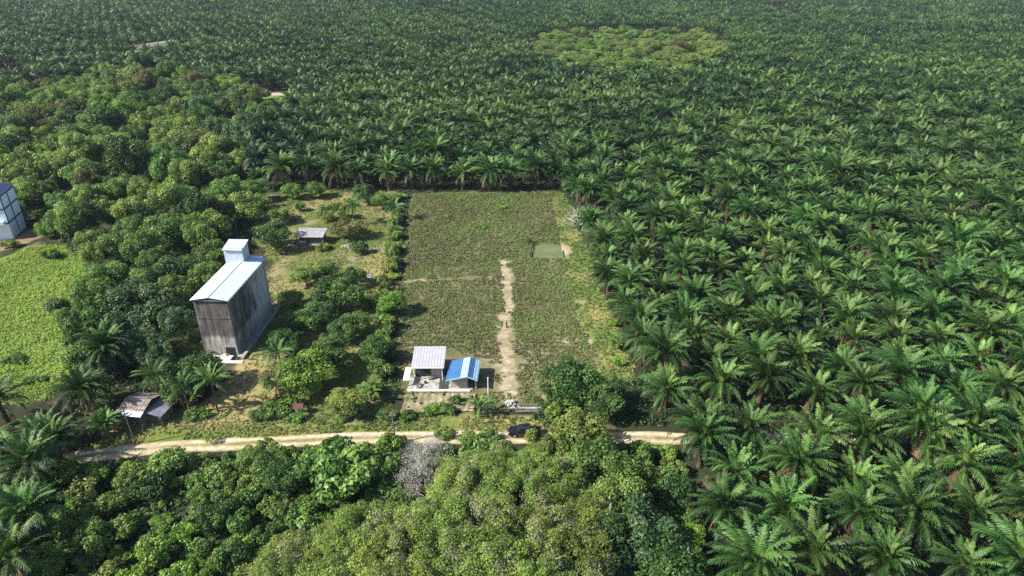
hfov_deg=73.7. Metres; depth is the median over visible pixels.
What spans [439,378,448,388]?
tarpaulin
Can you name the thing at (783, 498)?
oil palm
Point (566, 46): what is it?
scrub tree
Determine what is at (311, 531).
shrub
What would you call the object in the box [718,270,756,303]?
oil palm
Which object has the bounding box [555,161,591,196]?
oil palm
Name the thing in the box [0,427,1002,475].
dirt road
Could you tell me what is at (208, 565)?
shrub
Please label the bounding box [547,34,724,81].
scrub cover
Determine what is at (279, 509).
shrub
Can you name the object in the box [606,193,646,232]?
oil palm
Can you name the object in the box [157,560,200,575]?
shrub
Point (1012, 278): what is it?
oil palm
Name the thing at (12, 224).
white building
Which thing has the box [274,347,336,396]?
broadleaf tree
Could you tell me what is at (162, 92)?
broadleaf tree
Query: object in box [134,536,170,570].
shrub
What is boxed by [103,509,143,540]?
shrub
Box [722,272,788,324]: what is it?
oil palm
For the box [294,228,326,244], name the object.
orchard shed
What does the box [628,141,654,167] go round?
oil palm
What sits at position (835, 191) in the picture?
oil palm
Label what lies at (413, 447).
shrub
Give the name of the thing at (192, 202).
woodland tree
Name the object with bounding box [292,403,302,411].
garden shrine
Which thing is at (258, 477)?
shrub
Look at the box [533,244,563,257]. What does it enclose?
pond water
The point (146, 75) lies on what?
woodland tree
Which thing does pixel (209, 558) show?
shrub
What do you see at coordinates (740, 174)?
oil palm
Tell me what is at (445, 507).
broadleaf tree
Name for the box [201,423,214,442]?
sapling
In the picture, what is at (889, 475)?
oil palm
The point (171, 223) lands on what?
broadleaf tree
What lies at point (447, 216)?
shrub
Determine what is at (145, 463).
shrub
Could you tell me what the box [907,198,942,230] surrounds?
oil palm
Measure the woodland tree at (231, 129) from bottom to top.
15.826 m
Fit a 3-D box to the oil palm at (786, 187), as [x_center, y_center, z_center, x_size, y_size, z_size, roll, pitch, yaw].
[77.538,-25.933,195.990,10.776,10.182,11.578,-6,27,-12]
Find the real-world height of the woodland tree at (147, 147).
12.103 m
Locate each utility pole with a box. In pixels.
[120,408,135,444]
[389,413,394,433]
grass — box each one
[70,189,554,452]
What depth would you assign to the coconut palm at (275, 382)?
112.83 m
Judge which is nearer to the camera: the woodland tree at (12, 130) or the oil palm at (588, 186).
the oil palm at (588, 186)
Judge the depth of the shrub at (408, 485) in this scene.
94.39 m
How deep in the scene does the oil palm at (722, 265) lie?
151.30 m
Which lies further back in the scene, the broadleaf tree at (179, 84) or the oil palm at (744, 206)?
the broadleaf tree at (179, 84)
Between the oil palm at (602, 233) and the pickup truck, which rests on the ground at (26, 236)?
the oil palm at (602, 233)
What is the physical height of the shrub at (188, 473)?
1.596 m
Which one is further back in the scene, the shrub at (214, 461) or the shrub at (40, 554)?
the shrub at (214, 461)
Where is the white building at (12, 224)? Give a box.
[0,183,26,239]
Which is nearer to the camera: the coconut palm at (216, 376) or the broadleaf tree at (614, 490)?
the broadleaf tree at (614, 490)
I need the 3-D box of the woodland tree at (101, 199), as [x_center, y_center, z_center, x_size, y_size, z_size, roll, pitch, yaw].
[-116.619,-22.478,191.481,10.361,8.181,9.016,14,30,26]
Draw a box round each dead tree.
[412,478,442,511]
[562,205,603,230]
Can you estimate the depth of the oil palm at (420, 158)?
222.38 m
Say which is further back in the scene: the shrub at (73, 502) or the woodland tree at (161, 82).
the woodland tree at (161, 82)
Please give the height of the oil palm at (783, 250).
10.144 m
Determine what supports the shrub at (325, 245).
on the ground at (26, 236)
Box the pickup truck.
[508,423,541,438]
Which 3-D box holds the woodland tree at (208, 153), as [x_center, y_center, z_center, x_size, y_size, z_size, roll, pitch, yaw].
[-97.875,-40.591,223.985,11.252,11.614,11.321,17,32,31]
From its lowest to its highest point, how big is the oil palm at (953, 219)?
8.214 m
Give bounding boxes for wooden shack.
[117,391,173,427]
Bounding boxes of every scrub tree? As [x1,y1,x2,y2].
[526,46,544,51]
[533,40,551,49]
[536,32,555,39]
[541,49,555,54]
[548,31,564,39]
[549,29,566,33]
[549,42,558,47]
[556,38,571,43]
[556,43,577,51]
[560,52,580,61]
[563,33,574,37]
[569,37,580,44]
[571,27,588,35]
[573,58,598,71]
[575,42,593,49]
[578,37,595,44]
[581,55,597,60]
[582,49,608,57]
[586,32,596,37]
[592,63,605,71]
[593,33,613,40]
[596,26,612,32]
[596,39,614,47]
[596,44,611,51]
[597,58,616,64]
[602,29,614,33]
[608,33,622,39]
[608,51,621,55]
[609,52,625,61]
[611,41,628,49]
[614,38,627,44]
[614,45,629,52]
[616,57,640,68]
[617,27,634,34]
[618,24,632,28]
[619,34,630,40]
[622,47,646,59]
[625,29,642,37]
[625,38,641,47]
[630,46,649,55]
[638,31,653,36]
[638,38,660,48]
[638,56,658,68]
[639,34,647,38]
[646,29,659,35]
[652,36,665,40]
[653,53,671,60]
[655,33,669,37]
[656,60,667,66]
[658,26,679,35]
[661,48,681,57]
[662,40,669,45]
[663,46,682,51]
[666,61,684,66]
[668,34,679,39]
[668,38,689,46]
[670,54,692,63]
[670,64,694,69]
[673,33,694,40]
[680,39,701,52]
[680,54,698,60]
[689,27,704,35]
[694,31,711,36]
[694,46,706,50]
[702,49,723,56]
[703,33,719,39]
[711,41,729,48]
[716,45,727,55]
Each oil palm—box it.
[0,372,30,426]
[0,421,22,472]
[0,421,73,489]
[0,474,71,546]
[0,514,60,575]
[15,405,76,449]
[18,412,87,463]
[40,363,115,421]
[69,316,139,376]
[83,405,128,439]
[246,166,274,190]
[258,149,301,188]
[274,150,300,181]
[291,150,323,184]
[299,155,323,180]
[313,148,355,188]
[316,139,356,180]
[337,156,376,187]
[341,132,379,172]
[353,149,381,180]
[370,145,399,173]
[371,149,405,181]
[371,155,402,189]
[393,153,427,188]
[396,135,431,173]
[411,132,454,169]
[414,154,428,180]
[417,153,449,188]
[437,164,458,181]
[446,143,476,173]
[446,160,475,189]
[455,154,484,182]
[467,152,514,190]
[473,140,500,171]
[492,156,527,189]
[498,143,529,161]
[508,147,532,180]
[521,149,555,188]
[525,147,549,174]
[540,146,567,181]
[543,155,576,189]
[549,135,581,162]
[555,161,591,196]
[559,142,594,163]
[560,173,591,204]
[570,174,607,210]
[571,136,603,162]
[572,203,611,238]
[573,156,595,180]
[577,219,627,261]
[578,154,619,196]
[585,223,619,247]
[586,166,620,204]
[586,255,625,293]
[588,141,623,172]
[590,241,628,272]
[595,183,635,223]
[598,179,630,210]
[602,283,647,324]
[606,160,624,184]
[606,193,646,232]
[607,258,653,304]
[608,295,664,340]
[609,218,651,254]
[611,210,642,233]
[612,163,647,188]
[613,148,641,180]
[616,222,649,264]
[617,310,666,362]
[619,190,652,219]
[620,178,640,195]
[625,157,650,184]
[625,237,665,276]
[625,257,663,291]
[626,315,696,379]
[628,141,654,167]
[629,180,659,201]
[633,199,676,242]
[638,360,697,414]
[639,199,674,229]
[639,287,677,324]
[640,154,677,194]
[642,167,683,199]
[642,272,682,305]
[647,151,675,170]
[648,136,679,160]
[650,179,690,206]
[650,220,687,248]
[653,186,687,219]
[653,245,673,270]
[655,290,715,341]
[658,233,702,276]
[660,247,705,290]
[661,393,739,460]
[662,155,701,196]
[664,196,702,232]
[666,142,704,164]
[667,202,702,238]
[667,272,725,320]
[670,403,745,468]
[671,309,723,363]
[673,158,703,177]
[676,174,702,200]
[680,237,708,268]
[681,212,717,240]
[682,190,713,218]
[683,275,723,301]
[685,194,711,213]
[686,469,765,542]
[687,335,740,382]
[687,351,751,406]
[692,170,720,191]
[692,237,735,278]
[693,172,726,202]
[696,157,714,177]
[698,254,743,290]
[699,320,753,368]
[700,157,732,188]
[700,209,730,240]
[700,291,754,336]
[701,220,745,258]
[702,213,729,223]
[702,439,769,500]
[704,509,816,575]
[709,183,735,212]
[710,179,750,221]
[712,157,745,184]
[713,148,747,177]
[718,147,769,184]
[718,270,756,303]
[720,164,755,202]
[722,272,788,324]
[722,329,795,389]
[722,395,786,458]
[724,225,749,252]
[727,193,766,220]
[728,216,756,240]
[729,246,764,271]
[732,431,783,475]
[733,163,771,192]
[736,261,766,284]
[738,349,799,407]
[740,300,803,350]
[741,185,767,211]
[741,299,795,343]
[742,215,786,251]
[742,471,832,547]
[745,173,773,197]
[746,193,772,221]
[748,149,786,187]
[748,229,783,263]
[752,261,809,301]
[753,422,847,495]
[755,198,790,222]
[755,270,806,307]
[762,180,802,210]
[762,213,792,238]
[762,235,806,271]
[765,252,809,287]
[769,164,800,196]
[770,328,828,383]
[771,163,802,181]
[772,190,802,219]
[772,504,863,575]
[774,221,802,250]
[778,402,855,466]
[779,299,823,338]
[780,221,826,258]
[782,176,802,196]
[783,202,823,234]
[783,204,817,226]
[784,366,849,414]
[790,234,846,276]
[793,177,833,205]
[794,264,837,307]
[797,161,834,186]
[797,281,848,321]
[798,146,836,175]
[798,190,835,213]
[800,317,842,362]
[801,208,844,241]
[802,172,833,189]
[802,255,846,287]
[809,151,859,187]
[810,195,848,217]
[811,343,869,388]
[817,187,848,207]
[817,445,890,514]
[819,472,897,545]
[820,241,850,261]
[821,294,879,342]
[823,213,856,243]
[826,169,861,191]
[826,394,899,457]
[827,268,877,301]
[829,318,880,361]
[830,190,864,215]
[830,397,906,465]
[834,359,897,406]
[835,289,881,324]
[837,197,872,225]
[837,220,874,253]
[838,156,883,194]
[838,250,872,276]
[839,523,929,575]
[841,256,879,291]
[846,226,889,260]
[847,180,884,202]
[849,198,893,236]
[854,170,891,193]
[856,232,914,276]
[857,334,950,408]
[858,193,889,220]
[862,263,922,306]
[863,466,963,557]
[864,271,924,314]
[864,294,929,345]
[864,316,924,360]
[864,448,947,513]
[868,335,925,383]
[869,217,907,237]
[872,245,924,277]
[877,184,908,204]
[877,199,919,232]
[877,397,972,469]
[878,228,913,258]
[879,199,912,209]
[880,210,911,230]
[880,374,972,456]
[882,172,921,200]
[895,236,942,276]
[904,221,938,245]
[904,285,965,341]
[905,186,933,213]
[905,188,949,219]
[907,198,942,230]
[907,275,934,306]
[908,208,946,240]
[909,170,943,192]
[910,229,955,266]
[911,266,977,323]
[912,319,971,354]
[914,269,937,291]
[919,342,975,386]
[923,533,1003,575]
[925,427,1008,495]
[927,184,963,212]
[928,362,994,407]
[933,232,963,251]
[934,251,988,281]
[935,212,969,232]
[935,218,993,258]
[935,257,993,307]
[936,238,985,265]
[936,379,1023,459]
[937,192,975,215]
[938,203,968,231]
[938,410,1013,470]
[938,476,1016,541]
[941,294,1001,342]
[955,279,1007,321]
[955,334,1009,377]
[957,307,1022,361]
[958,178,998,212]
[959,217,1003,250]
[962,209,981,221]
[963,206,1011,229]
[968,509,1023,575]
[969,184,1006,212]
[970,247,1006,274]
[972,259,1023,307]
[972,433,1023,506]
[973,228,1023,267]
[973,362,1023,413]
[981,254,1023,289]
[982,289,1023,320]
[984,193,1023,227]
[986,401,1023,451]
[988,302,1023,341]
[988,470,1023,526]
[990,409,1023,471]
[991,180,1023,212]
[994,219,1022,253]
[997,223,1023,264]
[997,312,1023,361]
[997,340,1023,374]
[1003,204,1023,226]
[1004,240,1023,274]
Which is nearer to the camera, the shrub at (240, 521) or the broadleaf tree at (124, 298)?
the shrub at (240, 521)
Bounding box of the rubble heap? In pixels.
[502,399,519,408]
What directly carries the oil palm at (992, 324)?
on the ground at (26, 236)
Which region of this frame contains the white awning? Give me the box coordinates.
[403,367,411,386]
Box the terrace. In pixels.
[407,375,472,389]
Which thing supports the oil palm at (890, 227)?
on the ground at (26, 236)
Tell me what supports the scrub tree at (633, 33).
on the ground at (26, 236)
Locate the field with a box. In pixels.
[386,191,635,412]
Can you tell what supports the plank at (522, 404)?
on the ground at (26, 236)
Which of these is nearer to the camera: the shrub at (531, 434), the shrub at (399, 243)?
the shrub at (531, 434)
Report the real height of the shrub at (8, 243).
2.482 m
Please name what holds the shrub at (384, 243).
on the ground at (26, 236)
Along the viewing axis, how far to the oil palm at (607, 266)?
150.15 m
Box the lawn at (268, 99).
[260,95,285,105]
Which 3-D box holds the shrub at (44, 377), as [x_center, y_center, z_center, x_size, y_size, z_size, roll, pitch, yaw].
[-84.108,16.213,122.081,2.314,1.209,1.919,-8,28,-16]
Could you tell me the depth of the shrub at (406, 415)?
112.00 m
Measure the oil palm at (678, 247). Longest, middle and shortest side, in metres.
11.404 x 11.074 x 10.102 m
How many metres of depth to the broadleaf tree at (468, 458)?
94.54 m
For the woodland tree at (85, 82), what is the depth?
326.37 m
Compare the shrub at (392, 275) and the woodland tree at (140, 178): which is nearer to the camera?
the shrub at (392, 275)
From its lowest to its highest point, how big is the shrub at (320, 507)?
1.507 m
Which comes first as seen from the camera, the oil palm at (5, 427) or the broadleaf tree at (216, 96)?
the oil palm at (5, 427)
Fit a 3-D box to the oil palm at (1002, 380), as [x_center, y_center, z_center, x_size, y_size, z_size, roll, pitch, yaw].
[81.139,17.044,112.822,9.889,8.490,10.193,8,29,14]
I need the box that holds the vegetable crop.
[395,191,599,395]
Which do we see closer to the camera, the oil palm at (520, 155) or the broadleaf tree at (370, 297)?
the broadleaf tree at (370, 297)
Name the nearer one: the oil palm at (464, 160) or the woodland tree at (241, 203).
the woodland tree at (241, 203)
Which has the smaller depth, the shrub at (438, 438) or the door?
the shrub at (438, 438)
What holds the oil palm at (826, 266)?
on the ground at (26, 236)
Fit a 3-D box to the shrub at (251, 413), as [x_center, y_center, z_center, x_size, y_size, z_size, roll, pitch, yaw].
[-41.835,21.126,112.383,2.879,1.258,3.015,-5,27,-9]
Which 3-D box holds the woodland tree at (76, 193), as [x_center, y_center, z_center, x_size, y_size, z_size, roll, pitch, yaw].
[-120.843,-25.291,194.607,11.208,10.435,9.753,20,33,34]
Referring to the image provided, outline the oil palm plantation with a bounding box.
[0,0,1023,535]
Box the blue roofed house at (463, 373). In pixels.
[446,357,480,388]
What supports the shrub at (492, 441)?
on the ground at (26, 236)
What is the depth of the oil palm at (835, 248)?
163.55 m
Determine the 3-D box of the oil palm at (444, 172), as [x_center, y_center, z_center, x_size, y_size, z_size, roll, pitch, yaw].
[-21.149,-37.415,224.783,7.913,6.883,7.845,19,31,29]
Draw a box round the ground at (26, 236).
[0,0,1023,575]
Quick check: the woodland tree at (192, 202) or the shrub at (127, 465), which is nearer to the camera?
the shrub at (127, 465)
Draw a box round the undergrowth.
[0,98,1023,575]
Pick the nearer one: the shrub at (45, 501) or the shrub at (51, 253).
the shrub at (45, 501)
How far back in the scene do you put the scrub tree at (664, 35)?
561.17 m
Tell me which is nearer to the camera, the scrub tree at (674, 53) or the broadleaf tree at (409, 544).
the broadleaf tree at (409, 544)
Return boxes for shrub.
[0,239,20,247]
[0,351,22,362]
[0,473,21,498]
[0,543,30,568]
[7,472,49,504]
[11,356,25,364]
[15,507,37,530]
[20,375,36,384]
[22,522,44,543]
[27,548,66,575]
[30,542,54,567]
[35,375,47,381]
[35,484,56,507]
[38,509,77,538]
[39,249,60,258]
[41,540,55,546]
[43,298,70,312]
[43,455,78,486]
[44,505,62,517]
[50,307,69,318]
[53,516,98,542]
[55,540,78,562]
[57,473,98,510]
[64,496,85,512]
[68,551,89,568]
[70,516,115,557]
[74,567,91,575]
[76,507,101,519]
[77,495,101,511]
[80,462,101,472]
[85,463,109,480]
[85,547,106,567]
[88,559,128,575]
[95,488,135,516]
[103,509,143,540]
[107,544,124,562]
[111,464,150,489]
[115,460,140,477]
[115,563,150,575]
[118,551,136,563]
[128,470,172,502]
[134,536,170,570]
[136,533,149,545]
[140,460,159,471]
[142,512,157,523]
[145,522,171,543]
[146,445,193,474]
[148,513,173,527]
[150,498,167,510]
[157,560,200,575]
[158,492,172,500]
[167,522,199,545]
[168,477,184,488]
[179,550,192,560]
[181,503,203,525]
[182,406,210,420]
[183,473,208,490]
[183,558,196,569]
[185,469,198,479]
[185,537,211,562]
[186,451,211,472]
[187,483,206,499]
[191,495,201,504]
[192,458,237,488]
[194,504,228,536]
[196,567,216,575]
[197,559,217,572]
[198,489,219,506]
[206,459,217,467]
[207,547,219,562]
[208,491,239,516]
[212,535,250,573]
[221,450,232,461]
[222,469,252,494]
[226,507,251,533]
[232,527,256,549]
[233,481,267,509]
[233,555,255,575]
[236,444,253,458]
[246,508,257,517]
[248,522,281,547]
[249,410,263,421]
[249,548,260,564]
[250,464,278,491]
[253,437,277,457]
[255,400,290,418]
[256,494,276,517]
[259,544,298,557]
[268,499,296,522]
[275,518,288,533]
[278,448,300,467]
[283,444,296,452]
[285,409,308,422]
[285,497,321,530]
[296,443,317,476]
[296,476,310,487]
[296,486,318,500]
[297,523,321,555]
[313,500,323,509]
[315,242,329,250]
[316,510,331,522]
[318,434,343,448]
[325,515,334,524]
[334,498,354,516]
[336,413,349,422]
[350,240,368,254]
[357,498,377,506]
[363,441,372,455]
[364,476,402,502]
[367,358,395,378]
[369,430,403,455]
[373,324,394,338]
[374,309,386,316]
[375,274,388,284]
[376,300,391,313]
[376,382,383,392]
[376,408,397,419]
[377,281,389,290]
[379,289,394,296]
[380,262,398,272]
[381,314,397,327]
[382,241,395,245]
[382,341,395,358]
[384,242,399,255]
[387,236,395,240]
[387,241,402,250]
[387,256,401,263]
[387,482,415,507]
[388,225,403,231]
[388,272,400,280]
[389,463,420,489]
[391,193,402,199]
[391,231,405,237]
[392,216,400,225]
[393,211,404,218]
[393,452,425,479]
[396,435,407,443]
[399,409,415,421]
[400,193,408,198]
[400,440,420,459]
[400,455,433,489]
[402,480,424,502]
[404,470,415,482]
[409,438,439,467]
[410,445,424,460]
[416,450,444,470]
[416,454,446,481]
[421,403,439,416]
[421,435,454,456]
[421,487,435,498]
[422,478,434,494]
[433,425,453,440]
[438,402,455,414]
[438,453,458,472]
[439,442,455,455]
[440,213,452,218]
[449,394,461,404]
[457,430,475,445]
[457,440,495,460]
[473,428,500,443]
[474,224,486,228]
[488,438,515,451]
[495,204,506,209]
[506,447,520,460]
[524,428,538,441]
[525,443,554,460]
[544,403,562,418]
[608,318,620,325]
[612,355,626,365]
[619,443,630,453]
[629,439,654,461]
[630,571,643,575]
[646,505,673,519]
[652,444,678,460]
[659,456,688,477]
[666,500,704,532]
[685,559,715,575]
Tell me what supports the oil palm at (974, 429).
on the ground at (26, 236)
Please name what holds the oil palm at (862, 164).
on the ground at (26, 236)
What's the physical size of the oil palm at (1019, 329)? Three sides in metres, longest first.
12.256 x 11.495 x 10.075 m
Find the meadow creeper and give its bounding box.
[0,243,84,406]
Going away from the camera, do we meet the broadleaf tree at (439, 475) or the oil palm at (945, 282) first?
the broadleaf tree at (439, 475)
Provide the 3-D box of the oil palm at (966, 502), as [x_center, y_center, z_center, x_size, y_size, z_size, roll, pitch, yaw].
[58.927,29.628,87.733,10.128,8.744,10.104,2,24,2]
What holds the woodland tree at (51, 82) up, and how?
on the ground at (26, 236)
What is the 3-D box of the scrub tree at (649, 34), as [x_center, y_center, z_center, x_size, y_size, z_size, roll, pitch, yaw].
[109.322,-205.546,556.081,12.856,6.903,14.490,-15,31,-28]
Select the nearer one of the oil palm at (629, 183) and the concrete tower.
the concrete tower
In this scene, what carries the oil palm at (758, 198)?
on the ground at (26, 236)
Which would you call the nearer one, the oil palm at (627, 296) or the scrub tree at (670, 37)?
the oil palm at (627, 296)
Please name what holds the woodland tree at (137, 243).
on the ground at (26, 236)
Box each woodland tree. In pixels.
[0,82,26,109]
[0,98,8,105]
[0,103,19,115]
[0,112,27,132]
[0,112,36,132]
[0,125,30,142]
[0,133,28,156]
[0,145,10,162]
[0,165,40,182]
[8,98,30,108]
[11,84,31,93]
[12,177,47,213]
[13,99,36,111]
[13,141,41,158]
[16,80,33,89]
[16,195,29,217]
[20,104,53,121]
[26,88,45,98]
[27,124,60,151]
[32,77,57,87]
[32,86,69,107]
[33,221,54,237]
[35,134,62,155]
[36,118,47,126]
[37,158,64,187]
[37,178,60,199]
[39,209,63,232]
[40,116,62,126]
[42,79,57,88]
[42,198,64,213]
[43,191,72,204]
[43,200,86,240]
[48,150,88,171]
[54,97,86,112]
[55,74,81,89]
[55,337,120,369]
[56,123,91,139]
[57,131,104,161]
[57,158,102,183]
[57,305,124,359]
[58,83,82,92]
[61,95,89,110]
[65,121,93,130]
[65,182,103,202]
[65,370,115,403]
[68,278,119,315]
[71,167,101,186]
[71,195,107,229]
[71,230,100,249]
[72,267,118,295]
[76,73,97,79]
[76,77,95,88]
[78,238,104,263]
[82,226,104,239]
[84,104,124,129]
[85,61,113,73]
[86,79,112,90]
[86,91,116,130]
[86,193,115,216]
[90,67,108,79]
[90,126,101,135]
[92,127,115,136]
[95,124,113,130]
[96,134,131,159]
[96,176,114,187]
[96,229,131,262]
[97,172,111,178]
[98,158,140,175]
[100,135,149,177]
[101,68,122,79]
[101,70,128,94]
[101,178,129,200]
[101,207,125,225]
[106,93,143,128]
[108,195,149,219]
[111,213,144,233]
[114,173,136,198]
[117,263,129,284]
[118,227,164,262]
[119,124,146,140]
[122,62,145,76]
[123,111,147,124]
[124,89,150,101]
[124,174,149,184]
[126,181,150,201]
[127,140,151,172]
[128,51,152,67]
[129,267,157,285]
[132,67,159,88]
[132,117,152,139]
[134,245,165,269]
[134,335,178,370]
[139,99,155,107]
[139,103,148,112]
[139,168,165,182]
[142,106,164,121]
[143,181,183,212]
[143,201,154,216]
[144,355,180,388]
[145,143,183,169]
[147,118,159,128]
[148,123,177,139]
[148,148,194,185]
[148,184,162,193]
[150,67,171,77]
[150,180,162,185]
[152,78,170,87]
[152,114,183,120]
[152,140,175,150]
[154,207,187,219]
[155,59,177,75]
[156,106,173,115]
[157,306,197,340]
[158,273,192,307]
[161,97,174,107]
[161,125,195,152]
[163,158,201,192]
[168,96,189,114]
[170,76,180,84]
[172,65,188,77]
[172,116,198,130]
[175,189,220,215]
[176,254,202,273]
[178,185,199,198]
[180,89,195,97]
[180,213,217,246]
[181,67,207,83]
[181,94,219,123]
[186,104,217,128]
[186,261,222,291]
[189,132,234,156]
[191,239,225,263]
[193,78,220,90]
[193,145,233,167]
[194,83,224,100]
[195,162,206,186]
[196,166,222,185]
[198,114,228,138]
[200,181,226,197]
[205,72,216,82]
[205,158,238,177]
[206,174,246,198]
[211,75,232,89]
[213,194,234,218]
[215,93,246,120]
[216,215,236,234]
[219,76,242,90]
[221,108,255,139]
[224,88,243,96]
[226,140,242,152]
[227,83,240,91]
[229,144,252,173]
[229,190,272,222]
[232,119,262,142]
[234,111,271,128]
[239,82,264,96]
[239,178,268,197]
[240,92,260,103]
[246,103,275,119]
[247,101,263,106]
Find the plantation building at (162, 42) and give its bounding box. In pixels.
[128,40,178,51]
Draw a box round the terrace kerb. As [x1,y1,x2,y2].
[407,389,469,391]
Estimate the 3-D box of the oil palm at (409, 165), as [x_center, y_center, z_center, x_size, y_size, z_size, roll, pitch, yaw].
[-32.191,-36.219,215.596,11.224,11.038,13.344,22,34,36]
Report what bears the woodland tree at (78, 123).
on the ground at (26, 236)
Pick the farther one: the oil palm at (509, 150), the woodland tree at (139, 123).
the woodland tree at (139, 123)
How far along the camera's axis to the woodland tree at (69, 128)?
239.32 m
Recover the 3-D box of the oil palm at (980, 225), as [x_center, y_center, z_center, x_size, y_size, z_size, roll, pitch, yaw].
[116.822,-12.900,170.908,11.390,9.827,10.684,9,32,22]
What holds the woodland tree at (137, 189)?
on the ground at (26, 236)
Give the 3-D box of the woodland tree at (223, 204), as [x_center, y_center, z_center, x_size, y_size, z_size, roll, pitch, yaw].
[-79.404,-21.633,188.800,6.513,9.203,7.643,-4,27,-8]
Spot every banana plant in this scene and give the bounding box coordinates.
[181,391,203,405]
[267,246,281,254]
[278,393,299,406]
[356,381,370,399]
[362,375,381,401]
[370,360,389,375]
[373,313,385,330]
[392,230,401,239]
[608,332,622,349]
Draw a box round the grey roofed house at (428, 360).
[411,346,445,380]
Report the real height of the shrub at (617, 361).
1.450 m
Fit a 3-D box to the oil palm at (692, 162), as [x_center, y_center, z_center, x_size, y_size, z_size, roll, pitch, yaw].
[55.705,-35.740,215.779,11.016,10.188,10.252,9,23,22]
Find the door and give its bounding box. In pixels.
[420,368,425,375]
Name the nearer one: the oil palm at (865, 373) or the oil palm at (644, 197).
the oil palm at (865, 373)
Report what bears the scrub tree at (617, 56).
on the ground at (26, 236)
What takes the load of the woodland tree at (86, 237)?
on the ground at (26, 236)
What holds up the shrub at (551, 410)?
on the ground at (26, 236)
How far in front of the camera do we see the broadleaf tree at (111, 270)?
148.36 m
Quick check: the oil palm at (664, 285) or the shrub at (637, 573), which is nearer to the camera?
the shrub at (637, 573)
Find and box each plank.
[482,410,509,413]
[510,407,540,408]
[515,410,539,412]
[516,403,537,405]
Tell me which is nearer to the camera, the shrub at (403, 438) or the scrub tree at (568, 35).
the shrub at (403, 438)
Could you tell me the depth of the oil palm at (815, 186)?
194.21 m
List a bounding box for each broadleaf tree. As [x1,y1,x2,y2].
[0,150,53,178]
[28,101,66,119]
[48,108,86,123]
[66,86,92,98]
[72,260,126,285]
[76,110,106,127]
[86,83,116,98]
[90,131,129,162]
[98,315,165,367]
[100,278,180,326]
[117,75,144,93]
[136,213,196,248]
[136,254,194,292]
[148,84,181,105]
[148,137,178,149]
[152,115,176,128]
[159,374,201,405]
[171,127,219,150]
[172,79,186,89]
[177,349,224,389]
[180,80,201,94]
[189,208,231,236]
[198,117,227,128]
[207,91,241,117]
[233,443,286,477]
[243,548,317,575]
[247,528,327,575]
[251,218,291,246]
[258,364,284,389]
[260,88,271,99]
[260,456,306,496]
[266,207,291,221]
[267,328,304,353]
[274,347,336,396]
[277,289,303,307]
[278,308,309,328]
[280,182,302,198]
[287,265,319,286]
[292,436,380,505]
[293,202,305,210]
[293,300,336,329]
[295,536,368,575]
[301,513,377,575]
[302,258,339,280]
[303,180,327,197]
[308,332,348,367]
[310,275,367,308]
[313,201,349,221]
[318,530,408,575]
[323,387,366,415]
[325,315,364,342]
[327,216,368,238]
[331,498,406,549]
[337,266,367,286]
[340,310,372,333]
[351,183,379,202]
[357,289,380,306]
[358,335,390,361]
[361,551,453,575]
[362,446,403,486]
[364,509,446,575]
[370,193,390,209]
[379,290,406,314]
[380,497,452,556]
[402,489,492,567]
[410,522,495,575]
[425,460,483,517]
[434,454,516,519]
[440,490,531,570]
[441,448,496,495]
[442,568,492,575]
[449,531,542,575]
[472,442,527,495]
[478,466,560,537]
[486,505,569,575]
[493,548,578,575]
[496,447,553,506]
[518,481,598,556]
[524,452,585,515]
[532,430,575,467]
[532,524,619,575]
[540,355,602,407]
[548,406,614,454]
[549,560,602,575]
[554,484,624,554]
[562,435,647,498]
[578,374,626,418]
[588,469,651,534]
[592,490,684,575]
[634,456,663,499]
[635,532,707,575]
[647,465,692,512]
[677,522,705,554]
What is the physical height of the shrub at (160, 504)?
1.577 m
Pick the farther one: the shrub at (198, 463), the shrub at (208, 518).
the shrub at (198, 463)
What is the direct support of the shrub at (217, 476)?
on the ground at (26, 236)
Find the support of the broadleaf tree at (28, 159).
on the ground at (26, 236)
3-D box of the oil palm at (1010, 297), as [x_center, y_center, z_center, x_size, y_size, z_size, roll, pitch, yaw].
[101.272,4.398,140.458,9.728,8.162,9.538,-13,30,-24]
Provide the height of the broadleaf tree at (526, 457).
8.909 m
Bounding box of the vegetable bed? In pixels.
[400,393,475,413]
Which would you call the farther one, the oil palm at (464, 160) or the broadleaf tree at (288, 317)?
the oil palm at (464, 160)
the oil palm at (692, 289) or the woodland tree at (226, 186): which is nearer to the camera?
the oil palm at (692, 289)
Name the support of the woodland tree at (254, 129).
on the ground at (26, 236)
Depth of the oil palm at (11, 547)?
80.26 m
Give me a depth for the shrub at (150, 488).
94.98 m
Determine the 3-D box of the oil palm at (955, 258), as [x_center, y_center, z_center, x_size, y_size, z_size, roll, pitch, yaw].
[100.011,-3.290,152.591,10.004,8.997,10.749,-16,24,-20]
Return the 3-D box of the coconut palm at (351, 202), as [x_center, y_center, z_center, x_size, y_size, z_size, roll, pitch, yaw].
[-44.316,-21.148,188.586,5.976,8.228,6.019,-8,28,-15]
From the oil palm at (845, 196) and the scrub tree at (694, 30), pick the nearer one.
the oil palm at (845, 196)
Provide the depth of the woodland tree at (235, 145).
235.36 m
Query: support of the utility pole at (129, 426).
on the ground at (26, 236)
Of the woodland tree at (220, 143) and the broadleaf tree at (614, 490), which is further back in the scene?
the woodland tree at (220, 143)
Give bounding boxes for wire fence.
[132,412,386,431]
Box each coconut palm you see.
[129,357,173,394]
[159,368,204,408]
[189,360,233,411]
[258,337,297,365]
[258,368,287,401]
[340,196,360,218]
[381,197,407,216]
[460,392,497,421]
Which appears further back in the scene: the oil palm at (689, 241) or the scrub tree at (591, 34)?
the scrub tree at (591, 34)
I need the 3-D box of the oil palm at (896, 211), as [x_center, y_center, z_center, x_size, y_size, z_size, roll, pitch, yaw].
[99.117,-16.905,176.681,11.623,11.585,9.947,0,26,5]
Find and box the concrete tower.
[190,239,282,363]
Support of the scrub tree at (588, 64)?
on the ground at (26, 236)

